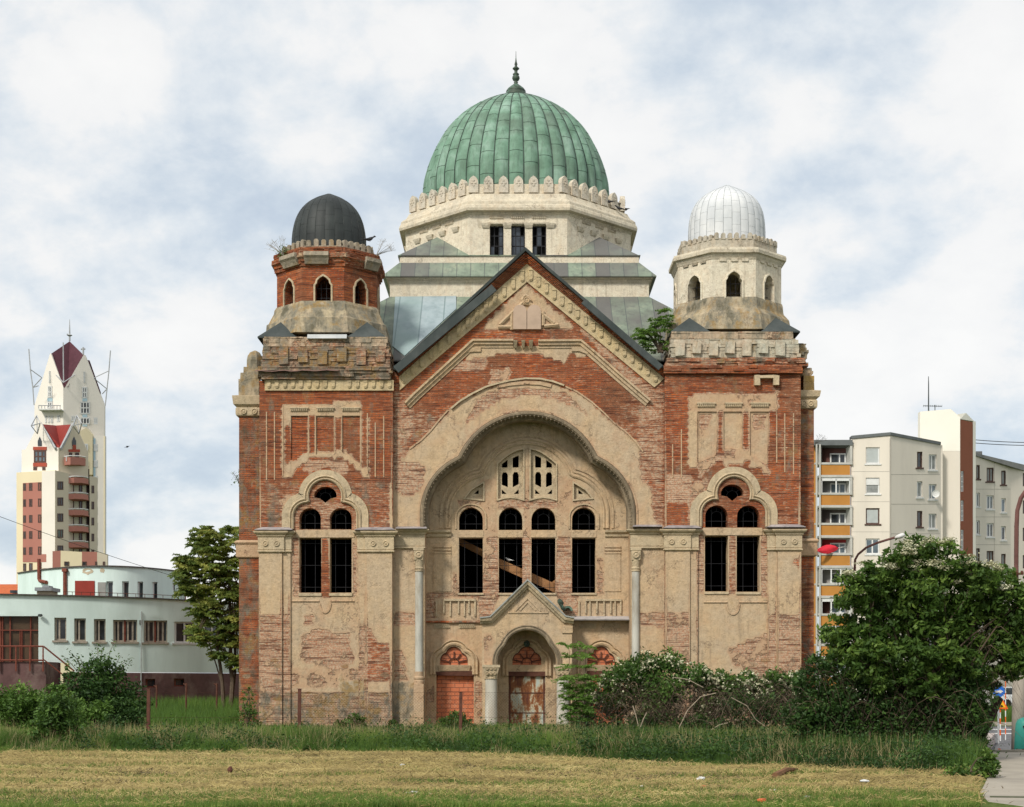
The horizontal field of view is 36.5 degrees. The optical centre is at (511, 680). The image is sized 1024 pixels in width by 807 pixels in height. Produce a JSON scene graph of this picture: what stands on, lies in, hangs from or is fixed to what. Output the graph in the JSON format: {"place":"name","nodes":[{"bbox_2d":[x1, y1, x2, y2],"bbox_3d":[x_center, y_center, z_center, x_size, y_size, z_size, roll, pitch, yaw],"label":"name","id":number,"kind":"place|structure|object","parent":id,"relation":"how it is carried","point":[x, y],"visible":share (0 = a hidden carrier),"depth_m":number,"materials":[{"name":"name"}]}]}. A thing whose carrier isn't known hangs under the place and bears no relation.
{"place":"outdoors","nodes":[
{"label":"outdoors","id":0,"kind":"place"},
{"bbox_2d":[2,517,197,583],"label":"overhead wire","id":1,"kind":"object","parent":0,"point":[94,550],"visible":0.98,"depth_m":65.88,"materials":[{"name":"metal"}]},
{"bbox_2d":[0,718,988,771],"bbox_3d":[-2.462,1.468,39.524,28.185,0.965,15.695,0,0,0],"label":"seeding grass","id":2,"kind":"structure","parent":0,"point":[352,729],"depth_m":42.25,"materials":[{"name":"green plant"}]},
{"bbox_2d":[0,704,1020,773],"bbox_3d":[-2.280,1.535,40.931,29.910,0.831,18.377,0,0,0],"label":"tall grass","id":3,"kind":"structure","parent":0,"point":[7,737],"depth_m":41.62,"materials":[{"name":"green plant"}]},
{"bbox_2d":[0,692,1022,806],"bbox_3d":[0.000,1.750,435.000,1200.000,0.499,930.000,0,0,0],"label":"ground","id":4,"kind":"structure","parent":0,"point":[986,803],"depth_m":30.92,"materials":[{"name":"green plant"}]},
{"bbox_2d":[0,584,17,593],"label":"house","id":5,"kind":"structure","parent":4,"relation":"on","point":[8,588],"depth_m":113.33,"materials":[{"name":"orange tile"}]},
{"bbox_2d":[0,679,48,729],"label":"shrub","id":6,"kind":"object","parent":4,"relation":"on","point":[15,705],"visible":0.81,"depth_m":55.63,"materials":[{"name":"green plant"}]},
{"bbox_2d":[25,683,88,745],"bbox_3d":[-12.604,1.000,42.995,1.705,1.951,1.797,0,0,-38],"label":"round shrub","id":7,"kind":"object","parent":4,"relation":"on","point":[57,715],"visible":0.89,"depth_m":42.75,"materials":[{"name":"green plant"}]},
{"bbox_2d":[16,415,107,683],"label":"apartment tower","id":8,"kind":"structure","parent":4,"relation":"on","point":[56,490],"depth_m":162.46,"materials":[{"name":"white paint"}]},
{"bbox_2d":[34,450,45,462],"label":"window","id":9,"kind":"structure","parent":8,"relation":"in","point":[39,455],"depth_m":162.93,"materials":[{"name":"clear glass"}]},
{"bbox_2d":[57,481,62,489],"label":"window","id":10,"kind":"structure","parent":8,"relation":"in","point":[59,483],"depth_m":160.68,"materials":[{"name":"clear glass"}]},
{"bbox_2d":[57,497,62,505],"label":"window","id":11,"kind":"structure","parent":8,"relation":"in","point":[59,499],"depth_m":160.68,"materials":[{"name":"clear glass"}]},
{"bbox_2d":[57,513,62,521],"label":"window","id":12,"kind":"structure","parent":8,"relation":"in","point":[59,515],"depth_m":160.68,"materials":[{"name":"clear glass"}]},
{"bbox_2d":[57,529,62,537],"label":"window","id":13,"kind":"structure","parent":8,"relation":"in","point":[59,531],"depth_m":160.74,"materials":[{"name":"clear glass"}]},
{"bbox_2d":[28,319,110,553],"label":"tower block","id":14,"kind":"structure","parent":4,"relation":"on","point":[69,390],"depth_m":188.15,"materials":[{"name":"white paint"}]},
{"bbox_2d":[82,387,86,397],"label":"window","id":15,"kind":"structure","parent":14,"relation":"in","point":[84,389],"depth_m":187.97,"materials":[{"name":"white paint"}]},
{"bbox_2d":[80,402,89,413],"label":"window","id":16,"kind":"structure","parent":14,"relation":"in","point":[84,406],"depth_m":188.02,"materials":[{"name":"white paint"}]},
{"bbox_2d":[80,417,89,423],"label":"window","id":17,"kind":"structure","parent":14,"relation":"in","point":[85,420],"depth_m":188.06,"materials":[{"name":"white paint"}]},
{"bbox_2d":[37,682,113,727],"bbox_3d":[-15.427,1.000,54.988,2.850,1.939,1.722,0,0,0],"label":"shrub","id":18,"kind":"object","parent":4,"relation":"on","point":[94,711],"visible":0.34,"depth_m":54.78,"materials":[{"name":"green plant"}]},
{"bbox_2d":[59,639,153,726],"bbox_3d":[-15.070,0.207,57.954,3.557,3.527,2.473,0,0,-19],"label":"spiky shrub","id":19,"kind":"object","parent":4,"relation":"on","point":[100,685],"visible":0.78,"depth_m":57.66,"materials":[{"name":"green plant"}]},
{"bbox_2d":[0,559,238,702],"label":"mint building","id":20,"kind":"structure","parent":4,"relation":"on","point":[49,617],"depth_m":83.25,"materials":[{"name":"white paint"}]},
{"bbox_2d":[52,618,67,641],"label":"window","id":21,"kind":"structure","parent":20,"relation":"in","point":[60,623],"depth_m":81.08,"materials":[{"name":"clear glass"}]},
{"bbox_2d":[72,618,87,642],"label":"window","id":22,"kind":"structure","parent":20,"relation":"in","point":[80,623],"depth_m":81.54,"materials":[{"name":"beige glass"}]},
{"bbox_2d":[92,619,106,643],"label":"window","id":23,"kind":"structure","parent":20,"relation":"in","point":[100,624],"depth_m":82.08,"materials":[{"name":"beige glass"}]},
{"bbox_2d":[107,581,112,595],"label":"window","id":24,"kind":"structure","parent":20,"relation":"in","point":[109,583],"depth_m":90.30,"materials":[{"name":"grey glass"}]},
{"bbox_2d":[111,620,138,643],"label":"window","id":25,"kind":"structure","parent":20,"relation":"in","point":[131,625],"depth_m":82.92,"materials":[{"name":"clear glass"}]},
{"bbox_2d":[123,581,128,596],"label":"window","id":26,"kind":"structure","parent":20,"relation":"in","point":[125,583],"depth_m":90.63,"materials":[{"name":"grey glass"}]},
{"bbox_2d":[138,582,142,596],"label":"window","id":27,"kind":"structure","parent":20,"relation":"in","point":[140,584],"depth_m":91.27,"materials":[{"name":"grey glass"}]},
{"bbox_2d":[146,679,154,687],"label":"window","id":28,"kind":"structure","parent":20,"relation":"in","point":[149,682],"depth_m":83.92,"materials":[{"name":"black glass"}]},
{"bbox_2d":[153,582,156,597],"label":"window","id":29,"kind":"structure","parent":20,"relation":"in","point":[154,583],"depth_m":92.19,"materials":[{"name":"grey glass"}]},
{"bbox_2d":[142,621,168,643],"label":"window","id":30,"kind":"structure","parent":20,"relation":"in","point":[161,626],"depth_m":84.23,"materials":[{"name":"beige glass"}]},
{"bbox_2d":[172,679,183,687],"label":"window","id":31,"kind":"structure","parent":20,"relation":"in","point":[177,682],"depth_m":85.37,"materials":[{"name":"black glass"}]},
{"bbox_2d":[172,622,195,644],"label":"window","id":32,"kind":"structure","parent":20,"relation":"in","point":[179,639],"depth_m":85.56,"materials":[{"name":"white paint"}]},
{"bbox_2d":[94,693,146,729],"bbox_3d":[-14.306,1.204,57.016,2.033,1.539,1.949,0,0,0],"label":"shrub","id":33,"kind":"object","parent":4,"relation":"on","point":[126,711],"visible":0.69,"depth_m":56.89,"materials":[{"name":"green plant"}]},
{"bbox_2d":[146,688,150,734],"bbox_3d":[-10.410,1.080,44.500,0.140,1.740,0.110,0,0,0],"label":"fence post","id":34,"kind":"object","parent":4,"relation":"on","point":[148,706],"visible":0.82,"depth_m":44.45,"materials":[{"name":"metal"}]},
{"bbox_2d":[137,692,564,733],"bbox_3d":[-4.612,1.016,44.530,12.268,1.376,0.006,0,0,0],"label":"wire netting","id":35,"kind":"object","parent":34,"relation":"attached to","point":[400,712],"visible":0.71,"depth_m":44.53,"materials":[{"name":"metal"}]},
{"bbox_2d":[167,525,238,706],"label":"ailanthus tree","id":36,"kind":"object","parent":4,"relation":"on","point":[224,575],"visible":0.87,"depth_m":73.28,"materials":[{"name":"green plant"}]},
{"bbox_2d":[234,686,262,728],"bbox_3d":[-9.765,1.089,57.553,1.222,1.775,1.422,0,0,28],"label":"bush","id":37,"kind":"object","parent":4,"relation":"on","point":[248,708],"visible":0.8,"depth_m":57.43,"materials":[{"name":"green plant"}]},
{"bbox_2d":[297,689,300,728],"bbox_3d":[-6.091,1.086,44.500,0.140,1.727,0.110,0,0,0],"label":"fence post","id":38,"kind":"object","parent":4,"relation":"on","point":[299,708],"visible":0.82,"depth_m":44.45,"materials":[{"name":"metal"}]},
{"bbox_2d":[333,712,366,727],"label":"weed plant","id":39,"kind":"object","parent":4,"relation":"on","point":[345,724],"visible":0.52,"depth_m":58.98,"materials":[{"name":"green plant"}]},
{"bbox_2d":[436,710,473,728],"bbox_3d":[-2.153,1.531,57.895,1.379,0.889,1.499,0,0,-34],"label":"doorway shrub","id":40,"kind":"object","parent":4,"relation":"on","point":[453,714],"visible":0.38,"depth_m":57.66,"materials":[{"name":"green plant"}]},
{"bbox_2d":[459,692,462,729],"bbox_3d":[-1.471,1.132,44.500,0.140,1.636,0.110,0,0,0],"label":"fence post","id":41,"kind":"object","parent":4,"relation":"on","point":[460,708],"visible":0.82,"depth_m":44.45,"materials":[{"name":"metal"}]},
{"bbox_2d":[1,693,1011,731],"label":"rank grass","id":42,"kind":"structure","parent":4,"relation":"on","point":[201,707],"depth_m":64.67,"materials":[{"name":"green plant"}]},
{"bbox_2d":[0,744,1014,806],"bbox_3d":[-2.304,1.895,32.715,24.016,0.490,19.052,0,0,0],"label":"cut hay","id":43,"kind":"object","parent":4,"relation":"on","point":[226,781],"visible":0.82,"depth_m":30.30,"materials":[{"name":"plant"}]},
{"bbox_2d":[772,767,797,776],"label":"fallen branch","id":44,"kind":"object","parent":43,"relation":"on","point":[780,772],"visible":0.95,"depth_m":30.80,"materials":[{"name":"brown wood"}]},
{"bbox_2d":[232,59,820,729],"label":"synagogue","id":45,"kind":"structure","parent":4,"relation":"on","point":[458,415],"depth_m":62.28,"materials":[{"name":"brick"}]},
{"bbox_2d":[265,236,288,256],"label":"dead twigs","id":46,"kind":"object","parent":45,"relation":"on","point":[281,253],"visible":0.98,"depth_m":63.15,"materials":[{"name":"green plant"}]},
{"bbox_2d":[300,539,320,592],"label":"window","id":47,"kind":"structure","parent":45,"relation":"in","point":[305,543],"depth_m":62.30,"materials":[{"name":"metal"}]},
{"bbox_2d":[331,539,351,592],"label":"window","id":48,"kind":"structure","parent":45,"relation":"in","point":[335,543],"depth_m":62.30,"materials":[{"name":"metal"}]},
{"bbox_2d":[376,238,394,255],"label":"dead twigs","id":49,"kind":"object","parent":45,"relation":"on","point":[379,253],"visible":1,"depth_m":63.39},
{"bbox_2d":[437,675,473,725],"bbox_3d":[-2.336,0.846,63.810,1.738,2.207,0.180,0,0,0],"label":"bricked door","id":50,"kind":"structure","parent":45,"relation":"in","point":[448,687],"depth_m":63.72,"materials":[{"name":"orange brick"}]},
{"bbox_2d":[459,539,482,592],"bbox_3d":[-1.689,-4.738,63.815,0.981,2.253,0.030,0,0,0],"label":"window","id":51,"kind":"structure","parent":45,"relation":"in","point":[464,543],"depth_m":63.80,"materials":[{"name":"metal"}]},
{"bbox_2d":[466,484,482,498],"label":"tracery window","id":52,"kind":"structure","parent":45,"relation":"in","point":[472,494],"depth_m":63.63,"materials":[{"name":"stone"}]},
{"bbox_2d":[490,226,503,254],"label":"drum window","id":53,"kind":"structure","parent":45,"relation":"in","point":[500,236],"depth_m":69.93,"materials":[{"name":"glass"}]},
{"bbox_2d":[499,539,521,592],"bbox_3d":[-0.058,-4.738,63.815,0.969,2.253,0.030,0,0,0],"label":"window","id":54,"kind":"structure","parent":45,"relation":"in","point":[504,543],"depth_m":63.80,"materials":[{"name":"metal"}]},
{"bbox_2d":[498,450,522,498],"bbox_3d":[-0.058,-8.455,63.710,1.024,2.030,0.180,0,0,0],"label":"tracery window","id":55,"kind":"structure","parent":45,"relation":"in","point":[510,491],"depth_m":63.63,"materials":[{"name":"stone"}]},
{"bbox_2d":[511,226,524,254],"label":"drum window","id":56,"kind":"structure","parent":45,"relation":"in","point":[517,241],"depth_m":69.95,"materials":[{"name":"glass"}]},
{"bbox_2d":[509,676,544,725],"bbox_3d":[0.609,0.813,63.610,1.504,2.075,0.060,0,0,0],"label":"metal door","id":57,"kind":"structure","parent":45,"relation":"in","point":[531,689],"depth_m":63.60,"materials":[{"name":"metal"}]},
{"bbox_2d":[532,226,545,254],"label":"drum window","id":58,"kind":"structure","parent":45,"relation":"in","point":[538,236],"depth_m":69.93,"materials":[{"name":"glass"}]},
{"bbox_2d":[531,539,554,592],"bbox_3d":[1.291,-4.738,63.815,0.987,2.253,0.030,0,0,0],"label":"window","id":59,"kind":"structure","parent":45,"relation":"in","point":[549,543],"depth_m":63.80,"materials":[{"name":"metal"}]},
{"bbox_2d":[531,450,555,498],"bbox_3d":[1.279,-8.455,63.710,1.024,2.030,0.180,0,0,0],"label":"tracery window","id":60,"kind":"structure","parent":45,"relation":"in","point":[543,491],"depth_m":63.63,"materials":[{"name":"stone"}]},
{"bbox_2d":[574,484,589,498],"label":"tracery window","id":61,"kind":"structure","parent":45,"relation":"in","point":[584,494],"depth_m":63.63,"materials":[{"name":"stone"}]},
{"bbox_2d":[572,539,594,592],"bbox_3d":[2.948,-4.738,63.815,0.969,2.253,0.030,0,0,0],"label":"window","id":62,"kind":"structure","parent":45,"relation":"in","point":[577,543],"depth_m":63.80,"materials":[{"name":"metal"}]},
{"bbox_2d":[590,676,623,724],"bbox_3d":[3.915,0.846,63.810,1.595,2.207,0.180,0,0,0],"label":"bricked door","id":63,"kind":"structure","parent":45,"relation":"in","point":[595,676],"depth_m":63.72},
{"bbox_2d":[630,308,675,353],"bbox_3d":[5.709,-14.223,63.195,2.016,1.815,1.621,0,0,0],"label":"roof shrub","id":64,"kind":"object","parent":45,"relation":"on","point":[650,331],"visible":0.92,"depth_m":63.13,"materials":[{"name":"green plant"}]},
{"bbox_2d":[705,537,726,590],"bbox_3d":[8.198,-4.699,62.315,0.929,2.232,0.030,0,0,0],"label":"window","id":65,"kind":"structure","parent":45,"relation":"in","point":[721,541],"depth_m":62.32,"materials":[{"name":"metal"}]},
{"bbox_2d":[710,507,722,526],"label":"window","id":66,"kind":"structure","parent":45,"relation":"in","point":[711,507],"depth_m":62.30,"materials":[{"name":"metal"}]},
{"bbox_2d":[737,536,758,591],"bbox_3d":[9.471,-4.692,62.315,0.929,2.247,0.030,0,0,0],"label":"window","id":67,"kind":"structure","parent":45,"relation":"in","point":[753,541],"depth_m":62.30,"materials":[{"name":"metal"}]},
{"bbox_2d":[550,641,600,726],"bbox_3d":[2.098,0.316,50.895,1.698,3.277,1.158,0,0,0],"label":"ailanthus sapling","id":68,"kind":"object","parent":4,"relation":"on","point":[586,687],"visible":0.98,"depth_m":50.83,"materials":[{"name":"green plant"}]},
{"bbox_2d":[542,645,846,732],"bbox_3d":[6.361,0.535,52.609,10.792,3.552,4.094,0,0,0],"label":"bramble thicket","id":69,"kind":"object","parent":4,"relation":"on","point":[748,689],"visible":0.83,"depth_m":52.55,"materials":[{"name":"green plant"}]},
{"bbox_2d":[854,533,904,709],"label":"street lamp","id":70,"kind":"object","parent":4,"relation":"on","point":[901,535],"visible":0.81,"depth_m":69.95,"materials":[{"name":"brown metal"}]},
{"bbox_2d":[755,531,1023,757],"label":"elder bush","id":71,"kind":"object","parent":4,"relation":"on","point":[945,673],"visible":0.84,"depth_m":36.96,"materials":[{"name":"green plant"}]},
{"bbox_2d":[814,376,1023,699],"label":"apartment block","id":72,"kind":"structure","parent":4,"relation":"on","point":[940,476],"depth_m":145.04,"materials":[{"name":"grey concrete"}]},
{"bbox_2d":[817,545,845,553],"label":"parasol","id":73,"kind":"object","parent":72,"relation":"attached to","point":[826,549],"visible":0.94,"depth_m":143.76,"materials":[{"name":"red fabric"}]},
{"bbox_2d":[830,453,845,461],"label":"window","id":74,"kind":"structure","parent":72,"relation":"in","point":[834,457],"depth_m":144.86,"materials":[{"name":"white paint"}]},
{"bbox_2d":[830,483,845,492],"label":"window","id":75,"kind":"structure","parent":72,"relation":"in","point":[841,487],"depth_m":144.77,"materials":[{"name":"white paint"}]},
{"bbox_2d":[830,513,845,522],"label":"window","id":76,"kind":"structure","parent":72,"relation":"in","point":[834,517],"depth_m":144.86,"materials":[{"name":"white paint"}]},
{"bbox_2d":[830,543,845,552],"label":"window","id":77,"kind":"structure","parent":72,"relation":"in","point":[840,550],"depth_m":144.65,"materials":[{"name":"white paint"}]},
{"bbox_2d":[830,603,845,612],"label":"window","id":78,"kind":"structure","parent":72,"relation":"in","point":[834,610],"depth_m":145.18,"materials":[{"name":"white paint"}]},
{"bbox_2d":[865,448,880,464],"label":"window","id":79,"kind":"structure","parent":72,"relation":"in","point":[872,454],"depth_m":141.33,"materials":[{"name":"white paint"}]},
{"bbox_2d":[865,478,880,494],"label":"window","id":80,"kind":"structure","parent":72,"relation":"in","point":[870,489],"depth_m":141.30,"materials":[{"name":"white paint"}]},
{"bbox_2d":[865,508,880,524],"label":"window","id":81,"kind":"structure","parent":72,"relation":"in","point":[872,514],"depth_m":141.33,"materials":[{"name":"white glass"}]},
{"bbox_2d":[865,539,880,555],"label":"window","id":82,"kind":"structure","parent":72,"relation":"in","point":[874,550],"depth_m":141.30,"materials":[{"name":"white paint"}]},
{"bbox_2d":[916,452,923,468],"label":"window","id":83,"kind":"structure","parent":72,"relation":"in","point":[919,454],"depth_m":143.56,"materials":[{"name":"brown glass"}]},
{"bbox_2d":[916,481,923,498],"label":"window","id":84,"kind":"structure","parent":72,"relation":"in","point":[919,483],"depth_m":143.53,"materials":[{"name":"white paint"}]},
{"bbox_2d":[916,511,923,527],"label":"window","id":85,"kind":"structure","parent":72,"relation":"in","point":[919,513],"depth_m":143.56,"materials":[{"name":"brown glass"}]},
{"bbox_2d":[927,455,937,470],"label":"window","id":86,"kind":"structure","parent":72,"relation":"in","point":[932,458],"depth_m":145.08,"materials":[{"name":"white paint"}]},
{"bbox_2d":[927,484,937,500],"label":"window","id":87,"kind":"structure","parent":72,"relation":"in","point":[932,487],"depth_m":144.93,"materials":[{"name":"white paint"}]},
{"bbox_2d":[927,514,937,529],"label":"window","id":88,"kind":"structure","parent":72,"relation":"in","point":[932,517],"depth_m":145.08,"materials":[{"name":"white paint"}]},
{"bbox_2d":[985,468,994,482],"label":"window","id":89,"kind":"structure","parent":72,"relation":"in","point":[989,470],"depth_m":154.55,"materials":[{"name":"grey glass"}]},
{"bbox_2d":[985,496,994,510],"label":"window","id":90,"kind":"structure","parent":72,"relation":"in","point":[989,498],"depth_m":154.55,"materials":[{"name":"white paint"}]},
{"bbox_2d":[985,523,994,537],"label":"window","id":91,"kind":"structure","parent":72,"relation":"in","point":[989,525],"depth_m":154.55,"materials":[{"name":"white paint"}]},
{"bbox_2d":[987,551,992,561],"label":"window","id":92,"kind":"structure","parent":72,"relation":"in","point":[989,553],"depth_m":154.55,"materials":[{"name":"grey glass"}]},
{"bbox_2d":[1000,471,1006,485],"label":"window","id":93,"kind":"structure","parent":72,"relation":"in","point":[1002,472],"depth_m":156.83,"materials":[{"name":"grey glass"}]},
{"bbox_2d":[1000,499,1006,513],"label":"window","id":94,"kind":"structure","parent":72,"relation":"in","point":[1002,500],"depth_m":156.83,"materials":[{"name":"white paint"}]},
{"bbox_2d":[1000,526,1006,541],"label":"window","id":95,"kind":"structure","parent":72,"relation":"in","point":[1002,527],"depth_m":156.83,"materials":[{"name":"white paint"}]},
{"bbox_2d":[940,747,1001,777],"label":"verge weeds","id":96,"kind":"object","parent":4,"relation":"on","point":[987,761],"visible":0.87,"depth_m":30.78,"materials":[{"name":"green plant"}]},
{"bbox_2d":[987,733,994,749],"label":"retaining kerb","id":97,"kind":"structure","parent":4,"relation":"on","point":[991,736],"depth_m":45.55,"materials":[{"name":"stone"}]},
{"bbox_2d":[985,697,1002,735],"bbox_3d":[12.085,1.169,39.357,0.723,1.584,0.241,0,0,38],"label":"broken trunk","id":98,"kind":"object","parent":4,"relation":"on","point":[996,704],"visible":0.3,"depth_m":39.20,"materials":[{"name":"plant"}]},
{"bbox_2d":[989,687,1011,706],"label":"parked car","id":99,"kind":"object","parent":4,"relation":"on","point":[1008,691],"visible":0.14,"depth_m":111.15,"materials":[{"name":"white paint"}]},
{"bbox_2d":[989,750,1023,751],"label":"kerb","id":100,"kind":"structure","parent":4,"relation":"on","point":[1009,750],"depth_m":42.23,"materials":[{"name":"concrete"}]},
{"bbox_2d":[0,0,1023,676],"label":"sky","id":101,"kind":"structure","parent":0,"point":[153,152],"materials":[{"name":"white"}]},
{"bbox_2d":[989,726,1011,749],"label":"road","id":102,"kind":"structure","parent":0,"point":[1003,744],"depth_m":51.31,"materials":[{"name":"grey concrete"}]},
{"bbox_2d":[993,686,1004,743],"bbox_3d":[15.040,1.036,48.035,0.370,1.827,0.086,0,0,0],"label":"round sign","id":103,"kind":"object","parent":102,"relation":"on","point":[1000,690],"visible":0.5,"depth_m":48.00,"materials":[{"name":"metal"}]},
{"bbox_2d":[999,701,1007,740],"bbox_3d":[15.003,1.183,47.627,0.398,1.333,0.082,0,0,0],"label":"warning sign","id":104,"kind":"object","parent":102,"relation":"on","point":[1003,705],"visible":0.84,"depth_m":47.60,"materials":[{"name":"metal"}]},
{"bbox_2d":[1011,491,1023,749],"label":"street lamp","id":105,"kind":"object","parent":102,"relation":"on","point":[1017,700],"visible":0.6,"depth_m":43.54,"materials":[{"name":"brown metal"}]},
{"bbox_2d":[1014,717,1023,749],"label":"litter bin","id":106,"kind":"object","parent":102,"relation":"on","point":[1018,739],"visible":0.87,"depth_m":43.00,"materials":[{"name":"teal paint"}]},
{"bbox_2d":[981,752,1023,806],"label":"path","id":107,"kind":"structure","parent":0,"point":[1010,779],"depth_m":29.43,"materials":[{"name":"concrete"}]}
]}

